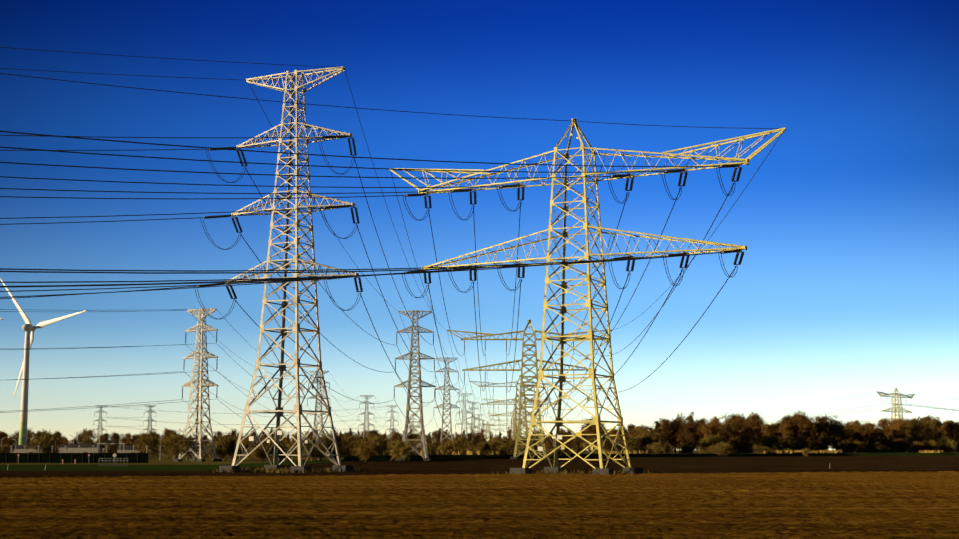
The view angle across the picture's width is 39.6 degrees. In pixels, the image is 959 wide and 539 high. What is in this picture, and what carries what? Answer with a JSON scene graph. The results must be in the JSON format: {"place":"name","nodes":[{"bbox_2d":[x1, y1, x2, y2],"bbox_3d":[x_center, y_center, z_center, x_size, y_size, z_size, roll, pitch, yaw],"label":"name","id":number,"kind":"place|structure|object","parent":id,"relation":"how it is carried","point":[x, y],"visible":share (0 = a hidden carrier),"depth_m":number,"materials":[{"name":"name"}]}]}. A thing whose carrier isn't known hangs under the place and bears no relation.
{"place":"outdoors","nodes":[
{"label":"outdoors","id":0,"kind":"place"},
{"bbox_2d":[0,278,85,444],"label":"wind turbine","id":1,"kind":"object","parent":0,"point":[27,327],"visible":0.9,"depth_m":849.58,"materials":[{"name":"white metal"}]},
{"bbox_2d":[0,450,957,470],"bbox_3d":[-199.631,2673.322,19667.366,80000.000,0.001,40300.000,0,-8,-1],"label":"ground","id":2,"kind":"structure","parent":0,"point":[163,460],"depth_m":380.79,"materials":[{"name":"green plant"}]},
{"bbox_2d":[0,444,12,452],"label":"undergrowth","id":3,"kind":"object","parent":2,"relation":"on","point":[3,449],"visible":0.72,"depth_m":545.24,"materials":[{"name":"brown plant"}]},
{"bbox_2d":[1,434,17,452],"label":"tree","id":4,"kind":"object","parent":2,"relation":"on","point":[8,442],"visible":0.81,"depth_m":556.40,"materials":[{"name":"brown plant"}]},
{"bbox_2d":[10,445,42,452],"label":"shed","id":5,"kind":"structure","parent":2,"relation":"on","point":[19,448],"depth_m":627.39,"materials":[{"name":"beige"}]},
{"bbox_2d":[28,428,61,452],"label":"tree","id":6,"kind":"object","parent":2,"relation":"on","point":[46,441],"visible":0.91,"depth_m":556.80,"materials":[{"name":"brown plant"}]},
{"bbox_2d":[0,452,148,462],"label":"fence screen","id":7,"kind":"object","parent":2,"relation":"on","point":[39,457],"visible":1,"depth_m":366.43,"materials":[{"name":"black"}]},
{"bbox_2d":[58,444,101,452],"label":"shed","id":8,"kind":"structure","parent":2,"relation":"on","point":[84,448],"depth_m":686.53,"materials":[{"name":"beige metal"}]},
{"bbox_2d":[80,428,97,443],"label":"tree","id":9,"kind":"object","parent":2,"relation":"on","point":[89,435],"visible":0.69,"depth_m":1072.36,"materials":[{"name":"brown plant"}]},
{"bbox_2d":[94,405,106,452],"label":"pylon","id":10,"kind":"object","parent":2,"relation":"on","point":[101,411],"visible":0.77,"depth_m":1319.94,"materials":[{"name":"white metal"}]},
{"bbox_2d":[96,433,113,447],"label":"tree","id":11,"kind":"object","parent":2,"relation":"on","point":[104,437],"visible":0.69,"depth_m":1020.46,"materials":[{"name":"brown plant"}]},
{"bbox_2d":[118,433,135,444],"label":"tree","id":12,"kind":"object","parent":2,"relation":"on","point":[127,437],"visible":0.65,"depth_m":654.39,"materials":[{"name":"brown plant"}]},
{"bbox_2d":[116,445,143,452],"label":"shed","id":13,"kind":"structure","parent":2,"relation":"on","point":[128,448],"depth_m":588.80,"materials":[{"name":"beige metal"}]},
{"bbox_2d":[128,430,163,458],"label":"tree","id":14,"kind":"object","parent":2,"relation":"on","point":[144,440],"visible":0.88,"depth_m":562.42,"materials":[{"name":"brown plant"}]},
{"bbox_2d":[143,405,156,453],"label":"pylon","id":15,"kind":"object","parent":2,"relation":"on","point":[148,419],"visible":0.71,"depth_m":1320.61,"materials":[{"name":"white metal"}]},
{"bbox_2d":[10,445,318,459],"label":"rail posts","id":16,"kind":"object","parent":2,"relation":"on","point":[119,450],"visible":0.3,"depth_m":469.62,"materials":[{"name":"grey"}]},
{"bbox_2d":[157,428,173,458],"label":"tree","id":17,"kind":"object","parent":2,"relation":"on","point":[167,435],"visible":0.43,"depth_m":555.54,"materials":[{"name":"brown plant"}]},
{"bbox_2d":[159,428,203,461],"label":"tree","id":18,"kind":"object","parent":2,"relation":"on","point":[174,443],"visible":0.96,"depth_m":412.31,"materials":[{"name":"green plant"}]},
{"bbox_2d":[179,434,205,460],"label":"bush","id":19,"kind":"object","parent":2,"relation":"on","point":[191,438],"visible":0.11,"depth_m":434.35,"materials":[{"name":"green plant"}]},
{"bbox_2d":[173,308,221,461],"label":"suspension pylon","id":20,"kind":"object","parent":2,"relation":"on","point":[201,326],"visible":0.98,"depth_m":417.13,"materials":[{"name":"white metal"}]},
{"bbox_2d":[203,440,232,460],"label":"tree","id":21,"kind":"object","parent":2,"relation":"on","point":[222,452],"visible":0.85,"depth_m":426.24,"materials":[{"name":"green plant"}]},
{"bbox_2d":[209,432,249,460],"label":"bush","id":22,"kind":"object","parent":2,"relation":"on","point":[231,442],"visible":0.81,"depth_m":429.48,"materials":[{"name":"green plant"}]},
{"bbox_2d":[249,445,269,461],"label":"tree","id":23,"kind":"object","parent":2,"relation":"on","point":[258,452],"visible":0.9,"depth_m":398.09,"materials":[{"name":"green plant"}]},
{"bbox_2d":[263,437,293,460],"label":"bush","id":24,"kind":"object","parent":2,"relation":"on","point":[280,446],"visible":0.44,"depth_m":433.80,"materials":[{"name":"green plant"}]},
{"bbox_2d":[219,66,358,472],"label":"tension pylon","id":25,"kind":"object","parent":2,"relation":"on","point":[282,367],"visible":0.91,"depth_m":219.12,"materials":[{"name":"grey metal"}]},
{"bbox_2d":[282,435,319,461],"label":"bush","id":26,"kind":"object","parent":2,"relation":"on","point":[308,447],"visible":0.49,"depth_m":400.22,"materials":[{"name":"green plant"}]},
{"bbox_2d":[304,444,325,460],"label":"tree","id":27,"kind":"object","parent":2,"relation":"on","point":[312,455],"visible":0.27,"depth_m":429.15,"materials":[{"name":"green plant"}]},
{"bbox_2d":[306,371,329,437],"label":"suspension pylon","id":28,"kind":"object","parent":2,"relation":"on","point":[315,414],"visible":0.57,"depth_m":744.77,"materials":[{"name":"white metal"}]},
{"bbox_2d":[314,430,357,461],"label":"bush","id":29,"kind":"object","parent":2,"relation":"on","point":[345,446],"visible":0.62,"depth_m":403.82,"materials":[{"name":"green plant"}]},
{"bbox_2d":[339,432,374,451],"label":"bush","id":30,"kind":"object","parent":2,"relation":"on","point":[358,438],"visible":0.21,"depth_m":448.38,"materials":[{"name":"green plant"}]},
{"bbox_2d":[350,440,374,455],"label":"tree","id":31,"kind":"object","parent":2,"relation":"on","point":[353,453],"visible":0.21,"depth_m":438.30,"materials":[{"name":"green plant"}]},
{"bbox_2d":[358,395,374,436],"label":"suspension pylon","id":32,"kind":"object","parent":2,"relation":"on","point":[364,414],"visible":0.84,"depth_m":1076.78,"materials":[{"name":"white metal"}]},
{"bbox_2d":[354,440,384,461],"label":"tree","id":33,"kind":"object","parent":2,"relation":"on","point":[366,450],"visible":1,"depth_m":396.59,"materials":[{"name":"green plant"}]},
{"bbox_2d":[363,431,389,454],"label":"tree","id":34,"kind":"object","parent":2,"relation":"on","point":[378,438],"visible":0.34,"depth_m":465.64,"materials":[{"name":"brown plant"}]},
{"bbox_2d":[385,405,398,438],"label":"suspension pylon","id":35,"kind":"object","parent":2,"relation":"on","point":[391,424],"visible":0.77,"depth_m":1323.61,"materials":[{"name":"white metal"}]},
{"bbox_2d":[385,438,418,460],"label":"bush","id":36,"kind":"object","parent":2,"relation":"on","point":[399,449],"visible":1,"depth_m":418.82,"materials":[{"name":"green plant"}]},
{"bbox_2d":[394,310,435,460],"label":"suspension pylon","id":37,"kind":"object","parent":2,"relation":"on","point":[420,409],"visible":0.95,"depth_m":447.10,"materials":[{"name":"white metal"}]},
{"bbox_2d":[410,435,437,446],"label":"tree","id":38,"kind":"object","parent":2,"relation":"on","point":[427,439],"visible":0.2,"depth_m":557.21,"materials":[{"name":"brown plant"}]},
{"bbox_2d":[430,430,442,443],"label":"tree","id":39,"kind":"object","parent":2,"relation":"on","point":[435,435],"visible":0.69,"depth_m":1042.14,"materials":[{"name":"brown plant"}]},
{"bbox_2d":[433,357,459,441],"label":"suspension pylon","id":40,"kind":"object","parent":2,"relation":"on","point":[443,406],"visible":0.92,"depth_m":711.15,"materials":[{"name":"white metal"}]},
{"bbox_2d":[449,434,476,452],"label":"bush","id":41,"kind":"object","parent":2,"relation":"on","point":[464,443],"visible":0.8,"depth_m":554.53,"materials":[{"name":"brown plant"}]},
{"bbox_2d":[455,393,472,440],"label":"suspension pylon","id":42,"kind":"object","parent":2,"relation":"on","point":[465,400],"visible":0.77,"depth_m":1051.92,"materials":[{"name":"white metal"}]},
{"bbox_2d":[466,402,479,433],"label":"suspension pylon","id":43,"kind":"object","parent":2,"relation":"on","point":[471,426],"visible":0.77,"depth_m":1390.45,"materials":[{"name":"white metal"}]},
{"bbox_2d":[0,455,958,470],"bbox_3d":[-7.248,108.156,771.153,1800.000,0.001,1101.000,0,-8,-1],"label":"grass strip","id":44,"kind":"object","parent":2,"relation":"on","point":[107,468],"depth_m":269.08,"materials":[{"name":"green plant"}]},
{"bbox_2d":[472,441,497,456],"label":"bush","id":45,"kind":"object","parent":2,"relation":"on","point":[481,447],"visible":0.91,"depth_m":535.44,"materials":[{"name":"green plant"}]},
{"bbox_2d":[495,445,511,457],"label":"bush","id":46,"kind":"object","parent":2,"relation":"on","point":[504,450],"visible":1,"depth_m":540.98,"materials":[{"name":"green plant"}]},
{"bbox_2d":[499,438,517,449],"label":"tree","id":47,"kind":"object","parent":2,"relation":"on","point":[510,444],"visible":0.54,"depth_m":609.03,"materials":[{"name":"brown plant"}]},
{"bbox_2d":[488,410,537,433],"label":"suspension pylon","id":48,"kind":"object","parent":2,"relation":"on","point":[509,423],"visible":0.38,"depth_m":1627.26,"materials":[{"name":"yellow metal"}]},
{"bbox_2d":[484,397,550,437],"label":"suspension pylon","id":49,"kind":"object","parent":2,"relation":"on","point":[513,413],"visible":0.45,"depth_m":1262.08,"materials":[{"name":"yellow metal"}]},
{"bbox_2d":[470,375,570,440],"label":"suspension pylon","id":50,"kind":"object","parent":2,"relation":"on","point":[516,401],"visible":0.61,"depth_m":845.30,"materials":[{"name":"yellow metal"}]},
{"bbox_2d":[447,320,611,458],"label":"suspension pylon","id":51,"kind":"object","parent":2,"relation":"on","point":[521,406],"visible":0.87,"depth_m":518.28,"materials":[{"name":"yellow metal"}]},
{"bbox_2d":[517,435,548,458],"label":"bush","id":52,"kind":"object","parent":2,"relation":"on","point":[534,447],"visible":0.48,"depth_m":563.49,"materials":[{"name":"green plant"}]},
{"bbox_2d":[389,118,785,474],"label":"tension pylon","id":53,"kind":"object","parent":2,"relation":"on","point":[558,422],"visible":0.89,"depth_m":196.02,"materials":[{"name":"metal"}]},
{"bbox_2d":[195,135,743,318],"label":"insulator strings","id":54,"kind":"object","parent":53,"relation":"hanging from","point":[682,171],"visible":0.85,"depth_m":205.91,"materials":[{"name":"black ceramic"},{"name":"wire"}]},
{"bbox_2d":[0,47,956,438],"bbox_3d":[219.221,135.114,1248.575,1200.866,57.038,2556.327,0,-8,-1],"label":"conductors","id":55,"kind":"object","parent":53,"relation":"hanging from","point":[276,281],"visible":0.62,"depth_m":184.54,"materials":[{"name":"grey metal"}]},
{"bbox_2d":[580,424,605,451],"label":"tree","id":56,"kind":"object","parent":2,"relation":"on","point":[590,430],"visible":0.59,"depth_m":774.21,"materials":[{"name":"brown plant"}]},
{"bbox_2d":[579,435,607,453],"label":"bush","id":57,"kind":"object","parent":2,"relation":"on","point":[585,444],"visible":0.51,"depth_m":764.54,"materials":[{"name":"brown plant"}]},
{"bbox_2d":[605,437,628,452],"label":"bush","id":58,"kind":"object","parent":2,"relation":"on","point":[619,442],"visible":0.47,"depth_m":764.81,"materials":[{"name":"brown plant"}]},
{"bbox_2d":[627,432,655,452],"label":"bush","id":59,"kind":"object","parent":2,"relation":"on","point":[640,439],"visible":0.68,"depth_m":786.68,"materials":[{"name":"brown plant"}]},
{"bbox_2d":[636,424,659,442],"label":"tree","id":60,"kind":"object","parent":2,"relation":"on","point":[642,428],"visible":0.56,"depth_m":804.90,"materials":[{"name":"brown plant"}]},
{"bbox_2d":[649,440,672,453],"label":"bush","id":61,"kind":"object","parent":2,"relation":"on","point":[659,448],"visible":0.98,"depth_m":714.08,"materials":[{"name":"green plant"}]},
{"bbox_2d":[661,415,682,452],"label":"tree","id":62,"kind":"object","parent":2,"relation":"on","point":[671,430],"visible":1,"depth_m":817.72,"materials":[{"name":"brown plant"}]},
{"bbox_2d":[664,413,687,452],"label":"tree","id":63,"kind":"object","parent":2,"relation":"on","point":[684,420],"visible":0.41,"depth_m":906.75,"materials":[{"name":"brown plant"}]},
{"bbox_2d":[679,421,698,452],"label":"tree","id":64,"kind":"object","parent":2,"relation":"on","point":[689,429],"visible":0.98,"depth_m":845.28,"materials":[{"name":"brown plant"}]},
{"bbox_2d":[691,415,716,446],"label":"tree","id":65,"kind":"object","parent":2,"relation":"on","point":[700,425],"visible":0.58,"depth_m":872.55,"materials":[{"name":"brown plant"}]},
{"bbox_2d":[696,417,724,438],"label":"wood tree","id":66,"kind":"object","parent":2,"relation":"on","point":[714,425],"visible":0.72,"depth_m":860.89,"materials":[{"name":"brown plant"}]},
{"bbox_2d":[698,433,727,447],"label":"bush","id":67,"kind":"object","parent":2,"relation":"on","point":[712,437],"visible":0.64,"depth_m":832.71,"materials":[{"name":"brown plant"}]},
{"bbox_2d":[714,441,729,456],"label":"bush","id":68,"kind":"object","parent":2,"relation":"on","point":[724,448],"visible":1,"depth_m":725.68,"materials":[{"name":"green plant"}]},
{"bbox_2d":[718,411,740,442],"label":"wood tree","id":69,"kind":"object","parent":2,"relation":"on","point":[728,424],"visible":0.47,"depth_m":909.07,"materials":[{"name":"brown plant"}]},
{"bbox_2d":[727,438,746,452],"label":"bush","id":70,"kind":"object","parent":2,"relation":"on","point":[739,443],"visible":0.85,"depth_m":864.82,"materials":[{"name":"brown plant"}]},
{"bbox_2d":[725,412,754,441],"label":"wood tree","id":71,"kind":"object","parent":2,"relation":"on","point":[741,424],"visible":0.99,"depth_m":872.50,"materials":[{"name":"brown plant"}]},
{"bbox_2d":[734,411,764,442],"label":"wood tree","id":72,"kind":"object","parent":2,"relation":"on","point":[757,420],"visible":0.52,"depth_m":893.24,"materials":[{"name":"brown plant"}]},
{"bbox_2d":[751,443,768,452],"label":"bush","id":73,"kind":"object","parent":2,"relation":"on","point":[758,449],"visible":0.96,"depth_m":772.78,"materials":[{"name":"brown plant"}]},
{"bbox_2d":[760,423,780,443],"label":"tree","id":74,"kind":"object","parent":2,"relation":"on","point":[766,429],"visible":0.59,"depth_m":943.02,"materials":[{"name":"brown plant"}]},
{"bbox_2d":[757,432,785,450],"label":"bush","id":75,"kind":"object","parent":2,"relation":"on","point":[774,442],"visible":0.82,"depth_m":872.14,"materials":[{"name":"green plant"}]},
{"bbox_2d":[779,424,796,437],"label":"wood tree","id":76,"kind":"object","parent":2,"relation":"on","point":[785,429],"visible":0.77,"depth_m":935.62,"materials":[{"name":"brown plant"}]},
{"bbox_2d":[778,414,799,436],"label":"wood tree","id":77,"kind":"object","parent":2,"relation":"on","point":[785,420],"visible":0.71,"depth_m":944.13,"materials":[{"name":"brown plant"}]},
{"bbox_2d":[780,439,798,450],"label":"bush","id":78,"kind":"object","parent":2,"relation":"on","point":[786,443],"visible":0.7,"depth_m":905.70,"materials":[{"name":"green plant"}]},
{"bbox_2d":[786,409,819,437],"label":"wood tree","id":79,"kind":"object","parent":2,"relation":"on","point":[804,422],"visible":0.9,"depth_m":939.47,"materials":[{"name":"brown plant"}]},
{"bbox_2d":[792,434,816,450],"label":"bush","id":80,"kind":"object","parent":2,"relation":"on","point":[802,442],"visible":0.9,"depth_m":904.35,"materials":[{"name":"green plant"}]},
{"bbox_2d":[807,435,828,451],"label":"bush","id":81,"kind":"object","parent":2,"relation":"on","point":[820,442],"visible":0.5,"depth_m":921.75,"materials":[{"name":"green plant"}]},
{"bbox_2d":[816,433,834,450],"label":"bush","id":82,"kind":"object","parent":2,"relation":"on","point":[828,441],"visible":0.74,"depth_m":925.91,"materials":[{"name":"green plant"}]},
{"bbox_2d":[811,414,840,438],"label":"wood tree","id":83,"kind":"object","parent":2,"relation":"on","point":[824,423],"visible":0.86,"depth_m":942.83,"materials":[{"name":"brown plant"}]},
{"bbox_2d":[829,419,855,450],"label":"tree","id":84,"kind":"object","parent":2,"relation":"on","point":[838,435],"visible":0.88,"depth_m":947.95,"materials":[{"name":"brown plant"}]},
{"bbox_2d":[837,437,862,452],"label":"bush","id":85,"kind":"object","parent":2,"relation":"on","point":[848,444],"visible":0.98,"depth_m":938.43,"materials":[{"name":"green plant"}]},
{"bbox_2d":[848,422,865,444],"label":"tree","id":86,"kind":"object","parent":2,"relation":"on","point":[856,433],"visible":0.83,"depth_m":1001.39,"materials":[{"name":"brown plant"}]},
{"bbox_2d":[862,421,881,439],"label":"wood tree","id":87,"kind":"object","parent":2,"relation":"on","point":[871,429],"visible":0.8,"depth_m":987.43,"materials":[{"name":"brown plant"}]},
{"bbox_2d":[861,436,887,452],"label":"bush","id":88,"kind":"object","parent":2,"relation":"on","point":[869,440],"visible":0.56,"depth_m":959.62,"materials":[{"name":"green plant"}]},
{"bbox_2d":[867,440,889,452],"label":"bush","id":89,"kind":"object","parent":2,"relation":"on","point":[876,446],"visible":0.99,"depth_m":947.22,"materials":[{"name":"green plant"}]},
{"bbox_2d":[876,417,895,439],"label":"wood tree","id":90,"kind":"object","parent":2,"relation":"on","point":[882,423],"visible":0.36,"depth_m":1087.59,"materials":[{"name":"brown plant"}]},
{"bbox_2d":[882,419,905,440],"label":"wood tree","id":91,"kind":"object","parent":2,"relation":"on","point":[887,429],"visible":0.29,"depth_m":1035.09,"materials":[{"name":"brown plant"}]},
{"bbox_2d":[877,388,914,421],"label":"suspension pylon","id":92,"kind":"object","parent":2,"relation":"on","point":[894,411],"visible":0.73,"depth_m":1153.39,"materials":[{"name":"yellow metal"}]},
{"bbox_2d":[886,417,910,452],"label":"tree","id":93,"kind":"object","parent":2,"relation":"on","point":[897,426],"visible":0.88,"depth_m":995.68,"materials":[{"name":"brown plant"}]},
{"bbox_2d":[890,437,909,452],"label":"bush","id":94,"kind":"object","parent":2,"relation":"on","point":[899,443],"visible":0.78,"depth_m":967.76,"materials":[{"name":"green plant"}]},
{"bbox_2d":[903,416,931,442],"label":"wood tree","id":95,"kind":"object","parent":2,"relation":"on","point":[915,428],"visible":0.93,"depth_m":1004.10,"materials":[{"name":"brown plant"}]},
{"bbox_2d":[909,418,937,440],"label":"wood tree","id":96,"kind":"object","parent":2,"relation":"on","point":[924,431],"visible":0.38,"depth_m":1015.88,"materials":[{"name":"brown plant"}]},
{"bbox_2d":[917,416,937,441],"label":"wood tree","id":97,"kind":"object","parent":2,"relation":"on","point":[932,424],"visible":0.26,"depth_m":1041.02,"materials":[{"name":"brown plant"}]},
{"bbox_2d":[921,438,941,450],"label":"bush","id":98,"kind":"object","parent":2,"relation":"on","point":[932,443],"visible":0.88,"depth_m":992.26,"materials":[{"name":"green plant"}]},
{"bbox_2d":[922,413,942,432],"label":"wood tree","id":99,"kind":"object","parent":2,"relation":"on","point":[937,426],"visible":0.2,"depth_m":1059.51,"materials":[{"name":"brown plant"}]},
{"bbox_2d":[935,435,958,452],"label":"bush","id":100,"kind":"object","parent":2,"relation":"on","point":[945,443],"visible":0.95,"depth_m":995.49,"materials":[{"name":"green plant"}]},
{"bbox_2d":[939,419,958,451],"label":"tree","id":101,"kind":"object","parent":2,"relation":"on","point":[951,427],"visible":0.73,"depth_m":1072.41,"materials":[{"name":"brown plant"}]},
{"label":"tilled field","id":102,"kind":"object","parent":2,"relation":"on","visible":0},
{"bbox_2d":[0,471,958,538],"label":"tilled field","id":103,"kind":"structure","parent":102,"relation":"on","point":[837,505],"depth_m":78.97,"materials":[{"name":"soil"}]},
{"bbox_2d":[0,456,958,477],"bbox_3d":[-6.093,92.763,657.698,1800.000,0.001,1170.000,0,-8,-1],"label":"ploughed field","id":104,"kind":"structure","parent":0,"point":[750,464],"depth_m":286.37,"materials":[{"name":"soil"}]},
{"bbox_2d":[193,467,657,474],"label":"pylon base weeds","id":105,"kind":"object","parent":104,"relation":"on","point":[284,470],"visible":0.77,"depth_m":207.71,"materials":[{"name":"green plant"}]},
{"bbox_2d":[0,0,958,449],"label":"sky","id":106,"kind":"structure","parent":0,"point":[845,285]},
{"bbox_2d":[343,453,958,460],"bbox_3d":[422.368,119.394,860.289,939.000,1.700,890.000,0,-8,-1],"label":"field","id":107,"kind":"structure","parent":0,"point":[412,457],"depth_m":688.14,"materials":[{"name":"green plant"}]},
{"bbox_2d":[376,450,943,455],"bbox_3d":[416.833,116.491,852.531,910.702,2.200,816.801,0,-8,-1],"label":"reed fringe","id":108,"kind":"object","parent":107,"relation":"on","point":[447,452],"visible":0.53,"depth_m":663.95,"materials":[{"name":"plant"}]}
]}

